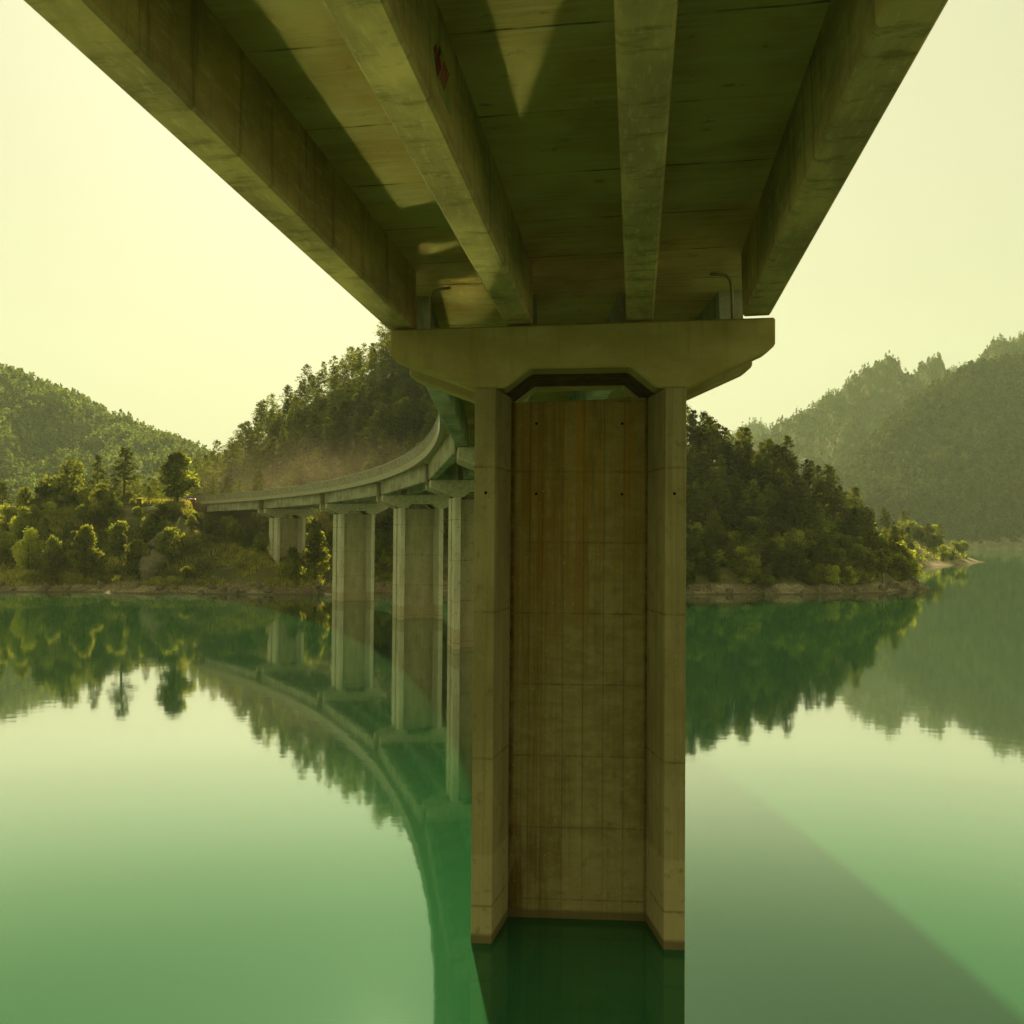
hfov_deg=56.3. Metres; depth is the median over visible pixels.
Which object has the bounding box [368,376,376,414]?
pine tree
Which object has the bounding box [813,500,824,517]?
pine tree
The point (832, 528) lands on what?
shrub
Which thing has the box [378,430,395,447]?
broadleaf tree
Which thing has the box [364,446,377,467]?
broadleaf tree
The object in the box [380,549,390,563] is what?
broadleaf tree
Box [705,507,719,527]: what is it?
broadleaf tree
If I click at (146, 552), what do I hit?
shrub
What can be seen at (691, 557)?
shrub
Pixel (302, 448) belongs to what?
pine tree
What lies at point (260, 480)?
pine tree
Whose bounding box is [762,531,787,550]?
broadleaf tree
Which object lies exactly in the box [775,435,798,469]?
pine tree
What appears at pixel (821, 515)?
pine tree
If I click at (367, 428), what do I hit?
pine tree
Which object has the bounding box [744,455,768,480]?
pine tree
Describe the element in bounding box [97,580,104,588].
boulder
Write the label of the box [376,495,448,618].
bridge pier
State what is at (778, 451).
pine tree
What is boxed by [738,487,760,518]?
pine tree
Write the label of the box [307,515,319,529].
shrub
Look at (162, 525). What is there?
shrub
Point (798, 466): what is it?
pine tree
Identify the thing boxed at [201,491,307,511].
bridge span
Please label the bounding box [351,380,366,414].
pine tree
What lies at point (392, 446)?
pine tree
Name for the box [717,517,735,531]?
shrub
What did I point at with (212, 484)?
pine tree
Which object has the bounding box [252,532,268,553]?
shrub
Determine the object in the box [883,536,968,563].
spit grass
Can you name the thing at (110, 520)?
shrub
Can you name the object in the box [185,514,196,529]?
shrub
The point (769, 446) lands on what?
pine tree
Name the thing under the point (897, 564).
shrub
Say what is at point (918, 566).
shrub
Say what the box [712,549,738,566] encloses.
shrub
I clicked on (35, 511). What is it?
shrub
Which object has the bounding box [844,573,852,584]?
shrub
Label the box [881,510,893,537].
pine tree
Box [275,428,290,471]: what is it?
pine tree
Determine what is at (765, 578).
shrub
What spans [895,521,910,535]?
shrub
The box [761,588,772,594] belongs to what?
boulder
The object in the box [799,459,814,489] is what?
pine tree
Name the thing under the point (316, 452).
broadleaf tree
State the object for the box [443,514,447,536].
pine tree
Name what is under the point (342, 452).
pine tree
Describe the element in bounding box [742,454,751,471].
pine tree
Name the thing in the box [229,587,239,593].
boulder
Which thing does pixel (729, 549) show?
shrub
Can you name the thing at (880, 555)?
pine tree
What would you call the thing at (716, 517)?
pine tree
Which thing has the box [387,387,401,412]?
pine tree
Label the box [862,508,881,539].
pine tree
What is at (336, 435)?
pine tree
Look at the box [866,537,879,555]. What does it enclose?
pine tree
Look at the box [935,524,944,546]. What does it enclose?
pine tree
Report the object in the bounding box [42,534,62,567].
shrub
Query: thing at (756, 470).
pine tree
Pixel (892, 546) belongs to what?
pine tree
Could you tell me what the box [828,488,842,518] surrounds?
pine tree
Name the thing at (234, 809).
lake water
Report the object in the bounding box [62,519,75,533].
shrub
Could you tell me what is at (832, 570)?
shrub
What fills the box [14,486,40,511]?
shrub
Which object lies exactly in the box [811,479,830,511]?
pine tree
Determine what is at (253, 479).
pine tree
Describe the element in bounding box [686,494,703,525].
pine tree
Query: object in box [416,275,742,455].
bridge span
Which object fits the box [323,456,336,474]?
pine tree
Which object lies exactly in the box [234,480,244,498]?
pine tree
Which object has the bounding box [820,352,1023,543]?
flank forest
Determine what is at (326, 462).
pine tree
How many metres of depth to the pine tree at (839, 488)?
198.04 m
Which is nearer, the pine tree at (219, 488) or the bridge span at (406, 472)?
the bridge span at (406, 472)
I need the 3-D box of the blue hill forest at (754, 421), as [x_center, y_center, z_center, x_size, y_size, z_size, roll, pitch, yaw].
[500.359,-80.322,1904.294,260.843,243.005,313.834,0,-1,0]
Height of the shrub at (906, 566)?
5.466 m
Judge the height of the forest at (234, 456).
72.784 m
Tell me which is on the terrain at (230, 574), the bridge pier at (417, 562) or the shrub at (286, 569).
the shrub at (286, 569)
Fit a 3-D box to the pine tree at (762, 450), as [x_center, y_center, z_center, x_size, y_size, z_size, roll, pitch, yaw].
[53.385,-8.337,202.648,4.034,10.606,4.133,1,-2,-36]
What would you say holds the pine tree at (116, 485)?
on the terrain at (230, 574)
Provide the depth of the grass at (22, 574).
170.33 m
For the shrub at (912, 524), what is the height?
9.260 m
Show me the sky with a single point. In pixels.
(134, 278)
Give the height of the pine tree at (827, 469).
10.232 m
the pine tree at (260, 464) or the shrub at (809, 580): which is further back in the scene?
the pine tree at (260, 464)
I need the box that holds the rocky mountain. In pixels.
[752,337,1023,491]
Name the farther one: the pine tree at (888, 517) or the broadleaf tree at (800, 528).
the pine tree at (888, 517)
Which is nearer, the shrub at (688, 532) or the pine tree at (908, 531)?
the shrub at (688, 532)
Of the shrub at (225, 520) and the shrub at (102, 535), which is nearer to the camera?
the shrub at (102, 535)
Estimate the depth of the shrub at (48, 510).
184.71 m
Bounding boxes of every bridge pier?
[257,509,316,564]
[319,503,387,601]
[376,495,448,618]
[390,318,774,949]
[425,480,473,648]
[457,447,474,470]
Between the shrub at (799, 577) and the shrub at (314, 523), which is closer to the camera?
the shrub at (799, 577)
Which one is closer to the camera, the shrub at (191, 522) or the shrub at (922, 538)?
the shrub at (191, 522)
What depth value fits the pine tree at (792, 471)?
202.84 m
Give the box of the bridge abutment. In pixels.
[192,502,251,531]
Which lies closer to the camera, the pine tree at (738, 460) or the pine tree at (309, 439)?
the pine tree at (738, 460)
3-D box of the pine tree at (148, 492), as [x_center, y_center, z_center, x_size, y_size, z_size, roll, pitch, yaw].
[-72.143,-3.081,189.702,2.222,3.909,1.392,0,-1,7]
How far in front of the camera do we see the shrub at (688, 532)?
176.48 m
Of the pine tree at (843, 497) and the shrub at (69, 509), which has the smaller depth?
the shrub at (69, 509)
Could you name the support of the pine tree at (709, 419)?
on the terrain at (230, 574)
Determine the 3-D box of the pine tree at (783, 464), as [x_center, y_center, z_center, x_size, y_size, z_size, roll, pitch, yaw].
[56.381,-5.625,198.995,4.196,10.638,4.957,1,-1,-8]
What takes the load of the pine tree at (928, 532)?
on the terrain at (230, 574)
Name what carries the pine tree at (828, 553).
on the terrain at (230, 574)
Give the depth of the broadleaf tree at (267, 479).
225.13 m
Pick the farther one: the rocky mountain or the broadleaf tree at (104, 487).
the rocky mountain
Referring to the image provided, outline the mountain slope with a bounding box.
[0,379,198,503]
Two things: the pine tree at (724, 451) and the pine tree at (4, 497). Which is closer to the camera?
the pine tree at (4, 497)
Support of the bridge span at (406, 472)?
on the bridge pier at (460, 569)
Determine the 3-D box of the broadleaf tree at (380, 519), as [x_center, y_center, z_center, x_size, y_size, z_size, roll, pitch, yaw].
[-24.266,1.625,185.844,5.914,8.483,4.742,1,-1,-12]
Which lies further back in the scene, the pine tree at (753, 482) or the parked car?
the parked car
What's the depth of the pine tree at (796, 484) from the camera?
195.87 m
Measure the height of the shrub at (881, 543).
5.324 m
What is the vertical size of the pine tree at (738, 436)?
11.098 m
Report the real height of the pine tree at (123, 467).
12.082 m
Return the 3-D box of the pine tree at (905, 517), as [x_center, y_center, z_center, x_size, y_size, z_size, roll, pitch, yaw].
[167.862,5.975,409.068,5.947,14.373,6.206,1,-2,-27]
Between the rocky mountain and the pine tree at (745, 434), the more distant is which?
the rocky mountain
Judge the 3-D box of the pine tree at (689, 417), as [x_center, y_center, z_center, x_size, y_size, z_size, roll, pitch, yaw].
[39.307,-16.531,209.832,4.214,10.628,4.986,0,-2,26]
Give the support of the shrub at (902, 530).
on the terrain at (230, 574)
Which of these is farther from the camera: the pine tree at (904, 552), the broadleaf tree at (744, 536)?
the pine tree at (904, 552)
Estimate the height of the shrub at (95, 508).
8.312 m
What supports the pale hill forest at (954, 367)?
on the pale hill
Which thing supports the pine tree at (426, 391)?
on the terrain at (230, 574)
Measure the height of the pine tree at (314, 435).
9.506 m
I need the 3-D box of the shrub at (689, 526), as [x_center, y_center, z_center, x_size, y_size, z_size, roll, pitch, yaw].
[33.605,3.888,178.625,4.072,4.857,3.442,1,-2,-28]
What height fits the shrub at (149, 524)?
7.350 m
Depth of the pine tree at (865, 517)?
192.54 m
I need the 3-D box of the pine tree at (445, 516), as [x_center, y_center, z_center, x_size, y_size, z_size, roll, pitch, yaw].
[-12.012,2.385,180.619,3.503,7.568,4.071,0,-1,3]
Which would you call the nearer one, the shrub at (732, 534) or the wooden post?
the shrub at (732, 534)
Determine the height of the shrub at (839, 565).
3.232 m
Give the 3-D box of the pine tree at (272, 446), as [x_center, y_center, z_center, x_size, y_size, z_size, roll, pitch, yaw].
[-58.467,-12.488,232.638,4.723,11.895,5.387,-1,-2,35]
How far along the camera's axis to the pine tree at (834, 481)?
202.38 m
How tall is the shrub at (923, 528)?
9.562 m
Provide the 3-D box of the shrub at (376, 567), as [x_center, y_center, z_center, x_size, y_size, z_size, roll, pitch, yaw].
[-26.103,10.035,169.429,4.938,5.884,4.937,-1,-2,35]
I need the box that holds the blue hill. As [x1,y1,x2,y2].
[714,423,767,461]
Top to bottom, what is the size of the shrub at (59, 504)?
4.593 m
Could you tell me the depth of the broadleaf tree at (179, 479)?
188.79 m
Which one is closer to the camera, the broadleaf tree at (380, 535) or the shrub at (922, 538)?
the broadleaf tree at (380, 535)
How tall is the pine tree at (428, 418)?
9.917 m
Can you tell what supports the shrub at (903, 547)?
on the terrain at (230, 574)
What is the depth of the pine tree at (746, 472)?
199.90 m
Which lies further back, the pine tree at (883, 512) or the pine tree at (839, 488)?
the pine tree at (883, 512)
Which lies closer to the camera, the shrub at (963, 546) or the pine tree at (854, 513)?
the pine tree at (854, 513)
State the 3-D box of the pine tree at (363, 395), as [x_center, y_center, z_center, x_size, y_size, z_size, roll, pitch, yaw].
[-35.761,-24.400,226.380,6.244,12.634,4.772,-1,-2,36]
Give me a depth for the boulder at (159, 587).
158.87 m
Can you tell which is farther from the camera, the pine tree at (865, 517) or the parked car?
the parked car
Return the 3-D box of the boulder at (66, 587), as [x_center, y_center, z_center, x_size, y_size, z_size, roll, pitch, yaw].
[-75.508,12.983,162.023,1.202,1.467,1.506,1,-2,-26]
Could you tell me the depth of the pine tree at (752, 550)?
170.97 m
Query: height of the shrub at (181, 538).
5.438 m
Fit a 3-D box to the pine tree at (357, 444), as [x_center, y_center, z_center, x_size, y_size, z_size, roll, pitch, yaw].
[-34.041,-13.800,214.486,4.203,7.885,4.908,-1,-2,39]
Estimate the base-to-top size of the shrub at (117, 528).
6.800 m
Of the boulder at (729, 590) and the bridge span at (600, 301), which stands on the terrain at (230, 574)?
the boulder at (729, 590)
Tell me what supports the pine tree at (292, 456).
on the terrain at (230, 574)
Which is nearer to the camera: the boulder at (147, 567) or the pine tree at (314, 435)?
the boulder at (147, 567)
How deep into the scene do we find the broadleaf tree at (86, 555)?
165.16 m
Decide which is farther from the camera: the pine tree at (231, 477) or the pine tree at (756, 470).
the pine tree at (231, 477)
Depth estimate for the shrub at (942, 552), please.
358.81 m
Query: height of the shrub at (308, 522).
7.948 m
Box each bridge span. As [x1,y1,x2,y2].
[24,0,947,330]
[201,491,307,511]
[256,483,376,510]
[316,469,431,506]
[371,446,474,498]
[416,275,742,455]
[416,412,474,484]
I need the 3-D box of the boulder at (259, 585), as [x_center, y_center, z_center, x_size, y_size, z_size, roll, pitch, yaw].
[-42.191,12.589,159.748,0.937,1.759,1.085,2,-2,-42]
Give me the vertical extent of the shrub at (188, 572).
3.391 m
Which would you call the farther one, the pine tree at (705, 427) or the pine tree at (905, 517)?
the pine tree at (905, 517)
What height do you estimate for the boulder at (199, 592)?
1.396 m
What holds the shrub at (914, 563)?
on the terrain at (230, 574)
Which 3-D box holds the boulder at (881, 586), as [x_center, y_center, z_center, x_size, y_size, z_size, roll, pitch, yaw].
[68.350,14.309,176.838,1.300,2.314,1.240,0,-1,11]
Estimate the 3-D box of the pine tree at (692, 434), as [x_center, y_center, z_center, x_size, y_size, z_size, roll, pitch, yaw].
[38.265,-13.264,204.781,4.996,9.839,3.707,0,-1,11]
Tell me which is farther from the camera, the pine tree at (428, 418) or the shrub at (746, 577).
the pine tree at (428, 418)
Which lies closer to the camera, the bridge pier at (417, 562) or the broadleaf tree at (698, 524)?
the bridge pier at (417, 562)
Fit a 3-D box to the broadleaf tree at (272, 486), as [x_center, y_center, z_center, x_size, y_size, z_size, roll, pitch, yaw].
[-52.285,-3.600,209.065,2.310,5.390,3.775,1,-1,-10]
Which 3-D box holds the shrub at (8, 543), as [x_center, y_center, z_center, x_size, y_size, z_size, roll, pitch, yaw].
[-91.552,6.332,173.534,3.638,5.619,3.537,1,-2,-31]
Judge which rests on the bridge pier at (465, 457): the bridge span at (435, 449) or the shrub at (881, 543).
the bridge span at (435, 449)
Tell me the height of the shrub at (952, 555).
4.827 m
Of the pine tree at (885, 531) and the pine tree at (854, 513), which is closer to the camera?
the pine tree at (854, 513)
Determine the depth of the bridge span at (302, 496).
155.11 m
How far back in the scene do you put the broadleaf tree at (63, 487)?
189.19 m
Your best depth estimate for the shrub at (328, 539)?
177.85 m
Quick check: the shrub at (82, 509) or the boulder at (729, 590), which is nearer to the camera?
the boulder at (729, 590)
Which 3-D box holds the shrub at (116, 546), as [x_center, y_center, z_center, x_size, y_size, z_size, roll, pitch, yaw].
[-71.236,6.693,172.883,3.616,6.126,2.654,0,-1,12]
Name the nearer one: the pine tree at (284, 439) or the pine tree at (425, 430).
the pine tree at (425, 430)
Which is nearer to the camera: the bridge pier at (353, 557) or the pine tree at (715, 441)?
the bridge pier at (353, 557)
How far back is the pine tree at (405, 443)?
197.11 m
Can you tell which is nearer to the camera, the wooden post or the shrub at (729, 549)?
the shrub at (729, 549)
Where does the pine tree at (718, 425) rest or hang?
on the terrain at (230, 574)
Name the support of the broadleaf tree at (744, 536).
on the terrain at (230, 574)
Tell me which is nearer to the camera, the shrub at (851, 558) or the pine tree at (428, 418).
the shrub at (851, 558)
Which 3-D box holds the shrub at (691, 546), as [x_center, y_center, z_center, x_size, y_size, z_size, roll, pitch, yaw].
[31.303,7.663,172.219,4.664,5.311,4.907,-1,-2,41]
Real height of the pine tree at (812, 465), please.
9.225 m
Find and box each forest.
[0,363,226,504]
[95,322,697,556]
[729,417,768,446]
[731,331,1023,488]
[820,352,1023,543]
[945,331,1023,372]
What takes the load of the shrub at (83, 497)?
on the terrain at (230, 574)
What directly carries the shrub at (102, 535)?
on the terrain at (230, 574)
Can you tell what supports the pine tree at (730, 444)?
on the terrain at (230, 574)
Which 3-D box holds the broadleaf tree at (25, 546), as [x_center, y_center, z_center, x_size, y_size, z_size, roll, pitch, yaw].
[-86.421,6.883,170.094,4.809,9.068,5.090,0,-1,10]
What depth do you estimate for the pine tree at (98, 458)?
196.82 m
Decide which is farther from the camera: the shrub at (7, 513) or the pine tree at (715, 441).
the pine tree at (715, 441)
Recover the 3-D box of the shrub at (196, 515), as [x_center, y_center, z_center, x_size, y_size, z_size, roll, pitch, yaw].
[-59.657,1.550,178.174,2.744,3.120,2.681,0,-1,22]
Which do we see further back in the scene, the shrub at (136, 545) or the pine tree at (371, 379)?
the pine tree at (371, 379)
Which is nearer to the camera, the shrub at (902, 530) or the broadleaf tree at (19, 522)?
the broadleaf tree at (19, 522)
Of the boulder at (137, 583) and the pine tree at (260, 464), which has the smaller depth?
the boulder at (137, 583)
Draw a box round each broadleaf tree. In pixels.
[7,504,35,539]
[10,526,43,569]
[35,458,94,504]
[66,524,107,577]
[88,482,117,505]
[158,450,199,501]
[186,508,204,518]
[251,474,270,495]
[269,483,276,494]
[299,527,330,580]
[308,447,324,468]
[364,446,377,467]
[374,530,385,552]
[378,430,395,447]
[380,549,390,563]
[693,522,705,544]
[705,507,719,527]
[738,534,754,547]
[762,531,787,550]
[795,526,804,540]
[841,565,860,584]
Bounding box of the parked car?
[179,496,195,502]
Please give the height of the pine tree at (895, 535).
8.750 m
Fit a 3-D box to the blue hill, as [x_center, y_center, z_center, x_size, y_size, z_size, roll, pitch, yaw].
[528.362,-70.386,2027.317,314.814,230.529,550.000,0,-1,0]
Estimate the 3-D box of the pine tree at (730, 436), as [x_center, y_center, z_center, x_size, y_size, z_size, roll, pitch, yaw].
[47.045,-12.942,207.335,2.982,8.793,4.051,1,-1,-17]
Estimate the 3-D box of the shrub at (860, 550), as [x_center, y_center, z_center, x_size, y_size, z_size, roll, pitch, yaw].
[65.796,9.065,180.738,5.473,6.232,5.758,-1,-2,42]
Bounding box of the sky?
[0,0,1023,454]
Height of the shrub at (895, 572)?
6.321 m
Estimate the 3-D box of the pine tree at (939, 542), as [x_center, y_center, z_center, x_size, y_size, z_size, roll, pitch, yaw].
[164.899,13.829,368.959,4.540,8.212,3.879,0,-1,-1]
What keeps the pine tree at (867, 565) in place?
on the terrain at (230, 574)
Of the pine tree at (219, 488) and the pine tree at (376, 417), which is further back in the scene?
the pine tree at (219, 488)
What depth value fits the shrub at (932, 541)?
375.10 m
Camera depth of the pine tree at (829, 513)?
188.35 m
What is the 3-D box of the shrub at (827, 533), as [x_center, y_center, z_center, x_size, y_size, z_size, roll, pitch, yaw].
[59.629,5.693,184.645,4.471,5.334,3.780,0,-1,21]
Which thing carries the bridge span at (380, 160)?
on the bridge pier at (579, 706)
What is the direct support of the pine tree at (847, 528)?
on the terrain at (230, 574)
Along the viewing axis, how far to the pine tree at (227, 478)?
209.71 m
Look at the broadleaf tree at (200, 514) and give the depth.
183.93 m
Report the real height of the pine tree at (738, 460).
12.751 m
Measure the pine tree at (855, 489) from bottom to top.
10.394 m
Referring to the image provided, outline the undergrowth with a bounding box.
[4,371,967,583]
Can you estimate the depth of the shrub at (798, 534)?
179.77 m
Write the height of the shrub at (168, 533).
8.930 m
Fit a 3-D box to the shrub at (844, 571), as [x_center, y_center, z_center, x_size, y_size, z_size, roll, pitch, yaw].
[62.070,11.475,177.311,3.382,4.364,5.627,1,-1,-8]
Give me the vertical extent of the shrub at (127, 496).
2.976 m
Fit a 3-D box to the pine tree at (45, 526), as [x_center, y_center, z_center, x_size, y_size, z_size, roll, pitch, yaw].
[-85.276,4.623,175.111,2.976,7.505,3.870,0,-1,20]
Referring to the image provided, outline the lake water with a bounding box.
[0,549,1023,1023]
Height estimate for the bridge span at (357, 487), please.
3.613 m
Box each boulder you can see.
[63,584,69,590]
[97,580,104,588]
[133,580,141,587]
[138,549,170,580]
[148,531,179,551]
[155,583,163,590]
[196,589,203,594]
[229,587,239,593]
[256,582,262,588]
[311,582,321,587]
[319,585,324,590]
[725,588,733,592]
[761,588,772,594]
[817,585,823,592]
[822,585,828,591]
[878,583,885,590]
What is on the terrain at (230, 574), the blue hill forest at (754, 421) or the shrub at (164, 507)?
the shrub at (164, 507)
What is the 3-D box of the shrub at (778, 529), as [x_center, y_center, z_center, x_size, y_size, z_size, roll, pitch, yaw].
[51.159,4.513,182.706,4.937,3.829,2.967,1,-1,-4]
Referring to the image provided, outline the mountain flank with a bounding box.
[878,376,1023,549]
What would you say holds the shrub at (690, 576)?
on the terrain at (230, 574)
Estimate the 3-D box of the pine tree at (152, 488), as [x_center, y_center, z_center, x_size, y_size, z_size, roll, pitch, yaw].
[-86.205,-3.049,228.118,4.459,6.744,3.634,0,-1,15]
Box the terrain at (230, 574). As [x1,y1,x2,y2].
[0,362,983,594]
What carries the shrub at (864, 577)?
on the terrain at (230, 574)
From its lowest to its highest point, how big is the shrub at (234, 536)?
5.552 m
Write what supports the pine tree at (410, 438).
on the terrain at (230, 574)
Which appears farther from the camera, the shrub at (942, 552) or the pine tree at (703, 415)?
the shrub at (942, 552)
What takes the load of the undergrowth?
on the terrain at (230, 574)
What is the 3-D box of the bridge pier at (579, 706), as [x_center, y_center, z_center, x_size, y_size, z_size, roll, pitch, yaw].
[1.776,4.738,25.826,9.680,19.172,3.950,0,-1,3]
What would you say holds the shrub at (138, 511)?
on the terrain at (230, 574)
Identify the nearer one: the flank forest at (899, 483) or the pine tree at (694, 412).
the pine tree at (694, 412)
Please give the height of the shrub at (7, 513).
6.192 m
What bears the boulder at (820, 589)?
on the terrain at (230, 574)
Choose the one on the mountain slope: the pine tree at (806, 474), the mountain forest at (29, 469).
the mountain forest at (29, 469)
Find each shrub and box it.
[0,504,17,530]
[0,532,16,556]
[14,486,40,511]
[29,504,42,517]
[31,482,51,510]
[40,496,69,509]
[42,501,61,517]
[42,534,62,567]
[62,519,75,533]
[64,507,78,516]
[64,530,76,551]
[70,503,97,521]
[76,487,91,505]
[86,488,112,522]
[98,529,110,539]
[101,520,129,549]
[103,499,126,517]
[107,517,116,525]
[109,533,127,558]
[117,492,137,503]
[122,538,147,573]
[128,549,149,575]
[132,506,143,516]
[140,514,161,526]
[140,515,157,544]
[152,503,182,513]
[156,519,171,532]
[156,526,184,565]
[156,560,171,577]
[164,505,181,521]
[171,526,185,543]
[178,566,198,580]
[184,512,199,526]
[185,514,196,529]
[204,518,217,533]
[219,515,240,537]
[227,520,240,542]
[238,526,261,548]
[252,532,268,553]
[278,546,300,581]
[290,516,312,539]
[302,548,328,560]
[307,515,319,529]
[319,541,331,549]
[325,530,332,546]
[374,553,379,560]
[374,563,379,572]
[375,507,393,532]
[686,520,696,530]
[686,526,693,536]
[686,541,699,552]
[686,551,697,573]
[686,560,696,586]
[702,565,721,581]
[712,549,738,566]
[715,544,739,565]
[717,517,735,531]
[724,531,738,547]
[728,535,755,558]
[728,545,761,572]
[735,555,761,584]
[755,567,775,586]
[768,526,787,535]
[771,536,790,550]
[782,529,805,552]
[793,562,810,581]
[801,539,816,559]
[802,568,818,585]
[822,564,840,583]
[823,517,843,537]
[823,529,831,545]
[835,562,842,575]
[840,562,857,578]
[844,551,862,563]
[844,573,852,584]
[845,544,875,566]
[853,568,871,584]
[858,525,877,544]
[871,549,893,566]
[875,539,888,548]
[886,528,903,539]
[888,552,912,579]
[890,540,917,561]
[891,555,902,567]
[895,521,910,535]
[897,565,910,581]
[899,520,919,538]
[899,556,914,573]
[904,557,918,573]
[911,562,922,577]
[913,526,921,539]
[920,526,934,542]
[920,531,927,542]
[928,534,939,550]
[937,544,951,560]
[949,550,954,559]
[950,540,959,550]
[955,541,968,554]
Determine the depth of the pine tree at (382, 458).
202.79 m
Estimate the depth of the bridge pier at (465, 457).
54.71 m
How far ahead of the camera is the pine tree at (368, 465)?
191.77 m
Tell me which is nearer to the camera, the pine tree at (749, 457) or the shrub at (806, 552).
the shrub at (806, 552)
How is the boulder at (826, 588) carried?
on the terrain at (230, 574)
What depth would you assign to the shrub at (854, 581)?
175.50 m
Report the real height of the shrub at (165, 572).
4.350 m
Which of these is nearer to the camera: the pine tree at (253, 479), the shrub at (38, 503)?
the shrub at (38, 503)
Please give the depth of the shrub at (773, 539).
178.15 m
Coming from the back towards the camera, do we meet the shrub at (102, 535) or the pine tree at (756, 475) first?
the pine tree at (756, 475)
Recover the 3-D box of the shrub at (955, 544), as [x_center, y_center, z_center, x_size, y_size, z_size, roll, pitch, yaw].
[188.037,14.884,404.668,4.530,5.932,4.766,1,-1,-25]
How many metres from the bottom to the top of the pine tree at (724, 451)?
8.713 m
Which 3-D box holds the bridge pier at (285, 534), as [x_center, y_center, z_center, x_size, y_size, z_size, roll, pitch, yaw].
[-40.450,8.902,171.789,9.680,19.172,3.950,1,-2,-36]
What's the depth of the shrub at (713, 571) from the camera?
170.06 m
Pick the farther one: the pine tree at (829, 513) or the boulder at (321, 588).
the pine tree at (829, 513)
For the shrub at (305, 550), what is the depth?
169.95 m
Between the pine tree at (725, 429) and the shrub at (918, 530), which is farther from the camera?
the shrub at (918, 530)
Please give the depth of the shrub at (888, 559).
185.53 m
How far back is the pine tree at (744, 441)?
201.37 m
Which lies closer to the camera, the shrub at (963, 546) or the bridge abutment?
the bridge abutment
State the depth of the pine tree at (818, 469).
197.69 m
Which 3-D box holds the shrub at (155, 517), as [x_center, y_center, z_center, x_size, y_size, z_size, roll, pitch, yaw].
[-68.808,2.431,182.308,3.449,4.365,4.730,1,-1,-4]
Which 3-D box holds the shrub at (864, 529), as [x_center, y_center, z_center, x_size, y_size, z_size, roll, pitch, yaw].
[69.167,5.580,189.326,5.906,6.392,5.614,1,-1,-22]
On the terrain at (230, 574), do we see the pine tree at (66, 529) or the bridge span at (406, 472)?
the pine tree at (66, 529)
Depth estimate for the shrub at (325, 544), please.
174.66 m
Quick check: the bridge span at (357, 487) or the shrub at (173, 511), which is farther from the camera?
the shrub at (173, 511)
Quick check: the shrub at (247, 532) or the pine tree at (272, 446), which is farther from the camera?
the pine tree at (272, 446)
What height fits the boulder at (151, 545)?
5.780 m
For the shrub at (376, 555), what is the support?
on the terrain at (230, 574)
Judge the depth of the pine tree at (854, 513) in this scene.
187.90 m
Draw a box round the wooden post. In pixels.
[137,499,141,506]
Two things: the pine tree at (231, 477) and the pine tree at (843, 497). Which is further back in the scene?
the pine tree at (231, 477)
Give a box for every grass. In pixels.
[0,497,392,586]
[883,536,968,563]
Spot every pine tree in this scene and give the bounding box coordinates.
[0,481,14,518]
[35,517,55,549]
[62,521,70,549]
[88,454,107,489]
[108,447,143,494]
[108,477,121,499]
[144,487,152,499]
[145,485,158,498]
[206,475,219,494]
[210,479,222,499]
[219,473,236,493]
[220,476,233,499]
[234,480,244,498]
[246,469,268,490]
[252,460,267,489]
[256,478,266,494]
[260,436,279,481]
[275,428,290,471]
[281,445,298,475]
[288,433,304,473]
[296,438,309,472]
[304,425,328,451]
[304,435,315,463]
[311,448,338,481]
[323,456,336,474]
[325,420,344,462]
[337,434,351,466]
[350,433,366,463]
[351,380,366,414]
[351,383,371,415]
[356,416,379,453]
[361,462,372,471]
[365,412,383,446]
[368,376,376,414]
[374,441,391,465]
[376,378,397,405]
[378,431,400,461]
[382,525,392,567]
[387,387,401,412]
[400,441,410,455]
[405,431,416,450]
[419,413,433,436]
[419,423,429,441]
[420,387,432,401]
[443,506,448,535]
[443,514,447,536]
[686,410,701,451]
[686,413,698,452]
[686,427,701,462]
[686,453,698,483]
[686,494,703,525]
[696,423,717,459]
[697,416,720,463]
[698,410,713,425]
[698,424,725,461]
[704,510,725,544]
[714,423,729,459]
[714,440,732,470]
[716,427,730,456]
[718,539,728,567]
[723,442,736,475]
[724,432,735,469]
[724,439,751,485]
[726,440,746,497]
[734,426,753,465]
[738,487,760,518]
[739,427,757,478]
[739,479,766,519]
[741,535,761,580]
[742,453,754,486]
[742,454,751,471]
[743,452,776,496]
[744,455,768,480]
[748,474,761,496]
[758,437,779,475]
[759,448,772,475]
[767,444,796,473]
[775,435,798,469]
[775,460,790,481]
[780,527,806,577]
[784,459,797,480]
[787,453,803,475]
[792,472,806,514]
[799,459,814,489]
[807,460,815,493]
[809,465,828,496]
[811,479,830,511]
[811,504,830,531]
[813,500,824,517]
[814,463,843,503]
[819,548,834,566]
[823,504,834,524]
[825,466,837,504]
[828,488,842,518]
[832,491,850,519]
[835,485,845,515]
[838,517,858,542]
[843,485,865,507]
[850,507,861,532]
[853,503,873,525]
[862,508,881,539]
[862,554,878,583]
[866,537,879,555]
[874,551,888,583]
[877,508,889,537]
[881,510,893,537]
[881,529,892,547]
[885,525,905,550]
[885,540,900,554]
[897,510,910,521]
[902,549,910,562]
[903,526,914,549]
[923,524,934,540]
[934,537,942,552]
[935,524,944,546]

